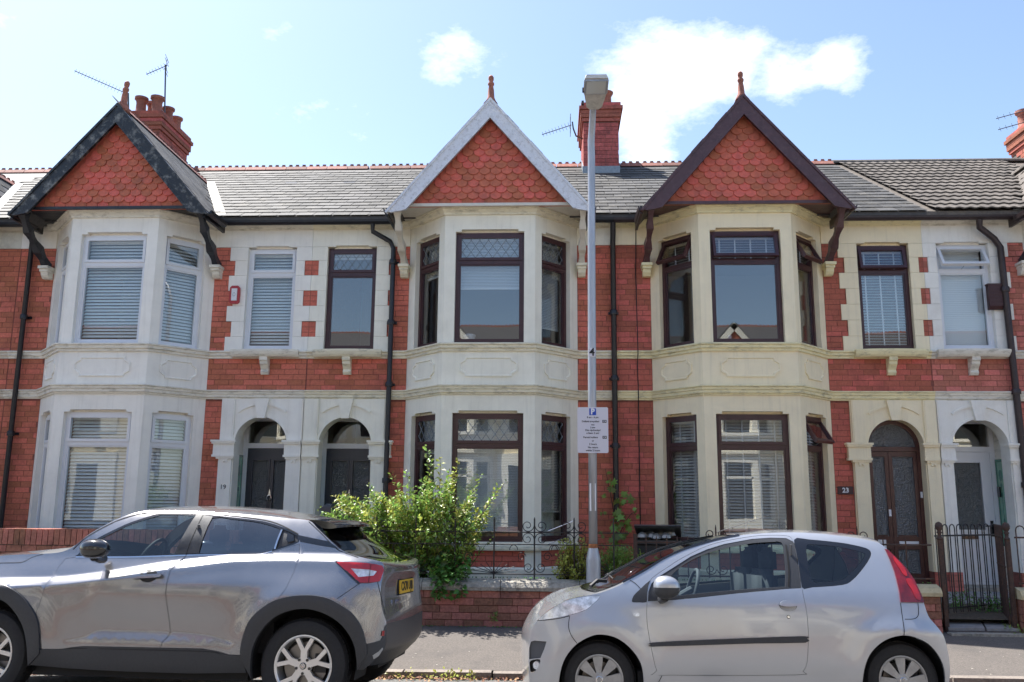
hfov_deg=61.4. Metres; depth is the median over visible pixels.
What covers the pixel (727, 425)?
window
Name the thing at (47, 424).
window
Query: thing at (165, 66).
television aerial
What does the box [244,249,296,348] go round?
window
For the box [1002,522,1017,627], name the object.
gate post
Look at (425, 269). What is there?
window
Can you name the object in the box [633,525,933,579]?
spear railing
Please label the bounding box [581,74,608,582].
street lamp
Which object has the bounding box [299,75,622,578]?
terraced house
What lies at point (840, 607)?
parked car
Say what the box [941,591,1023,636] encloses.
garden path
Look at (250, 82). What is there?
sky
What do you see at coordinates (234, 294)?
burglar alarm
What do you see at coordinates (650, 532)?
wheelie bin
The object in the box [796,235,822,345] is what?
window
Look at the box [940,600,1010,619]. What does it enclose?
garden ground
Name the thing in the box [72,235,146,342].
window
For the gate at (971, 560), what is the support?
on the garden ground
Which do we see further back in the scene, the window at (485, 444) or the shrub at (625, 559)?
the window at (485, 444)
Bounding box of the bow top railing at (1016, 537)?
[1014,525,1023,586]
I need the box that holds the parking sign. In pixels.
[577,407,608,452]
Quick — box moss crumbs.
[422,576,930,627]
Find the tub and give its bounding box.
[463,334,475,338]
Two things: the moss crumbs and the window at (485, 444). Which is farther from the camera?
the window at (485, 444)
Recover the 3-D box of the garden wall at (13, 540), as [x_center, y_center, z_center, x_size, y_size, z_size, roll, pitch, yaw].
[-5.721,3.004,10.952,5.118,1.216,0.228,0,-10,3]
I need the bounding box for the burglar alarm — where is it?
[229,286,240,303]
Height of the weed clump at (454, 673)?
0.133 m
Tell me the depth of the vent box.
13.40 m
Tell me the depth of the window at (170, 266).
13.92 m
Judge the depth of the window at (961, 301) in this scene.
13.66 m
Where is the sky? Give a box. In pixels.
[0,0,1023,169]
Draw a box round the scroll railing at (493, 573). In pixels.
[337,516,628,578]
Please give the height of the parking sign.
0.560 m
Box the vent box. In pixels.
[985,283,1003,309]
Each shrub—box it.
[550,536,588,584]
[598,542,643,577]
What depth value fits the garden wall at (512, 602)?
10.54 m
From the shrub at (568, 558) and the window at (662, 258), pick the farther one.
the window at (662, 258)
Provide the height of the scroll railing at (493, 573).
0.770 m
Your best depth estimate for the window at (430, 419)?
13.33 m
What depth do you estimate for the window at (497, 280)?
13.38 m
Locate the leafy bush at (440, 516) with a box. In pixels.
[317,445,507,601]
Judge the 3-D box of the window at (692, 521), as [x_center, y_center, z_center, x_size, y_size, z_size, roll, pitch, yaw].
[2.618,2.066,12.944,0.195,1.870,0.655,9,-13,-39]
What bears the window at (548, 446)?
in the terraced house at (477, 225)
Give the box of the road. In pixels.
[26,675,522,681]
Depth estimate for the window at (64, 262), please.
14.11 m
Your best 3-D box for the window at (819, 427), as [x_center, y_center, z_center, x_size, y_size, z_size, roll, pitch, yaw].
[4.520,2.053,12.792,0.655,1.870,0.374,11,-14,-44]
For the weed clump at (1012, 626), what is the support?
on the garden path
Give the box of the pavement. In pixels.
[389,626,1023,675]
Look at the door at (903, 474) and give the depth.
13.13 m
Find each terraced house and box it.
[0,81,368,529]
[0,167,51,527]
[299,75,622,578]
[599,71,949,591]
[827,108,1023,593]
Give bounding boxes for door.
[245,448,285,509]
[324,449,370,519]
[869,452,894,555]
[878,452,925,583]
[954,452,998,579]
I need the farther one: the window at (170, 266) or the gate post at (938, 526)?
the window at (170, 266)
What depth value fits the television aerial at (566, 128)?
17.64 m
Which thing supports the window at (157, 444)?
in the terraced house at (159, 369)
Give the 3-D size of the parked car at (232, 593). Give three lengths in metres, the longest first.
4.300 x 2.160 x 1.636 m
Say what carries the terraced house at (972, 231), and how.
on the garden ground
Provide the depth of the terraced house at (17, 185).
14.27 m
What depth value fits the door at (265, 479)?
14.06 m
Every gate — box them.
[934,523,1000,612]
[994,524,1010,624]
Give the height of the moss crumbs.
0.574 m
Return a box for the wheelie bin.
[634,524,680,580]
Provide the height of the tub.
0.142 m
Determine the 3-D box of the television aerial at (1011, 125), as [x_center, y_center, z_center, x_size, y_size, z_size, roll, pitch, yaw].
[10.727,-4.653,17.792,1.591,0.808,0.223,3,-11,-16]
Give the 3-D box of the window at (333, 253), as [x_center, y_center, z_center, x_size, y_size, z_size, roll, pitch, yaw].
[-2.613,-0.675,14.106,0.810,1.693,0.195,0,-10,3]
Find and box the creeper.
[600,469,639,558]
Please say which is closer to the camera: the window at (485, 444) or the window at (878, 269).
the window at (485, 444)
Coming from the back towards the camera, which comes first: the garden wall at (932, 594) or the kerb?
the garden wall at (932, 594)
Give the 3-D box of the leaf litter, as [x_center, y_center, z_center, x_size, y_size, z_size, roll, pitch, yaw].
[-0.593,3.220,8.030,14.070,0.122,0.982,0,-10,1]
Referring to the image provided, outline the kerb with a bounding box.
[32,669,1023,681]
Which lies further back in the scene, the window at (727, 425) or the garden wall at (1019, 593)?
the window at (727, 425)
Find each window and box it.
[35,414,50,527]
[55,244,67,342]
[55,412,131,528]
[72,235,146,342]
[143,413,190,529]
[158,237,203,348]
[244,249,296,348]
[325,249,376,348]
[413,414,434,536]
[418,237,439,346]
[451,413,522,541]
[454,233,523,341]
[541,415,567,541]
[542,236,565,347]
[656,234,693,347]
[666,415,699,540]
[710,231,783,341]
[716,414,792,544]
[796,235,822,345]
[806,416,834,530]
[856,246,913,348]
[936,245,994,348]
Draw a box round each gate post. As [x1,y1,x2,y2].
[935,522,949,631]
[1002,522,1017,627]
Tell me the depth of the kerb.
8.49 m
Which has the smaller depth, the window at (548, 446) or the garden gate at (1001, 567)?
the garden gate at (1001, 567)
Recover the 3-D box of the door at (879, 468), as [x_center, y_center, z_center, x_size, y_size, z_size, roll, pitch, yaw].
[5.638,2.688,13.145,0.294,1.985,0.042,0,-10,3]
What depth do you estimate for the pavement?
9.37 m
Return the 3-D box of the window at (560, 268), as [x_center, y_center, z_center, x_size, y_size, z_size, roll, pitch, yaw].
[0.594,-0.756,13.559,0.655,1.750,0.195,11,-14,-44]
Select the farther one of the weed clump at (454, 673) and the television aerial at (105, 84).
the television aerial at (105, 84)
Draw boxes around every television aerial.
[74,69,128,105]
[146,54,168,112]
[542,113,582,138]
[996,110,1023,119]
[998,121,1023,129]
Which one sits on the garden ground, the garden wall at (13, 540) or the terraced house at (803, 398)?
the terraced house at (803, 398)
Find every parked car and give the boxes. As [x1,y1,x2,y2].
[0,503,421,681]
[521,514,949,681]
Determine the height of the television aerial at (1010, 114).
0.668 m
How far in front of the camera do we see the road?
8.27 m
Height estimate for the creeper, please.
1.802 m
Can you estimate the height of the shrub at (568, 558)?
0.732 m
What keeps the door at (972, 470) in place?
in the terraced house at (972, 231)
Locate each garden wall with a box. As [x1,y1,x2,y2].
[0,528,180,553]
[420,578,585,626]
[678,581,942,633]
[1015,587,1023,632]
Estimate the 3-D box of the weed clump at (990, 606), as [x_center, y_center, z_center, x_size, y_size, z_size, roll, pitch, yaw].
[5.922,3.420,11.213,1.709,0.346,0.461,-7,-13,36]
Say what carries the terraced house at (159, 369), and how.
on the garden ground
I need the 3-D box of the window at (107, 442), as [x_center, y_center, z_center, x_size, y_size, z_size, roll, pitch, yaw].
[-6.300,2.019,13.078,1.060,1.870,0.198,0,-10,3]
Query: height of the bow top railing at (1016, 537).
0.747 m
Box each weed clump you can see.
[385,667,475,679]
[941,590,1010,613]
[999,620,1023,633]
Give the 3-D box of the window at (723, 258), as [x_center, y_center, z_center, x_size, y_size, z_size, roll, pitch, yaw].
[3.543,-0.821,13.071,1.060,1.750,0.283,0,-10,3]
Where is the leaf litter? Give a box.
[31,674,522,681]
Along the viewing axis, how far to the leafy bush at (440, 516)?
11.04 m
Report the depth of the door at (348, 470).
14.00 m

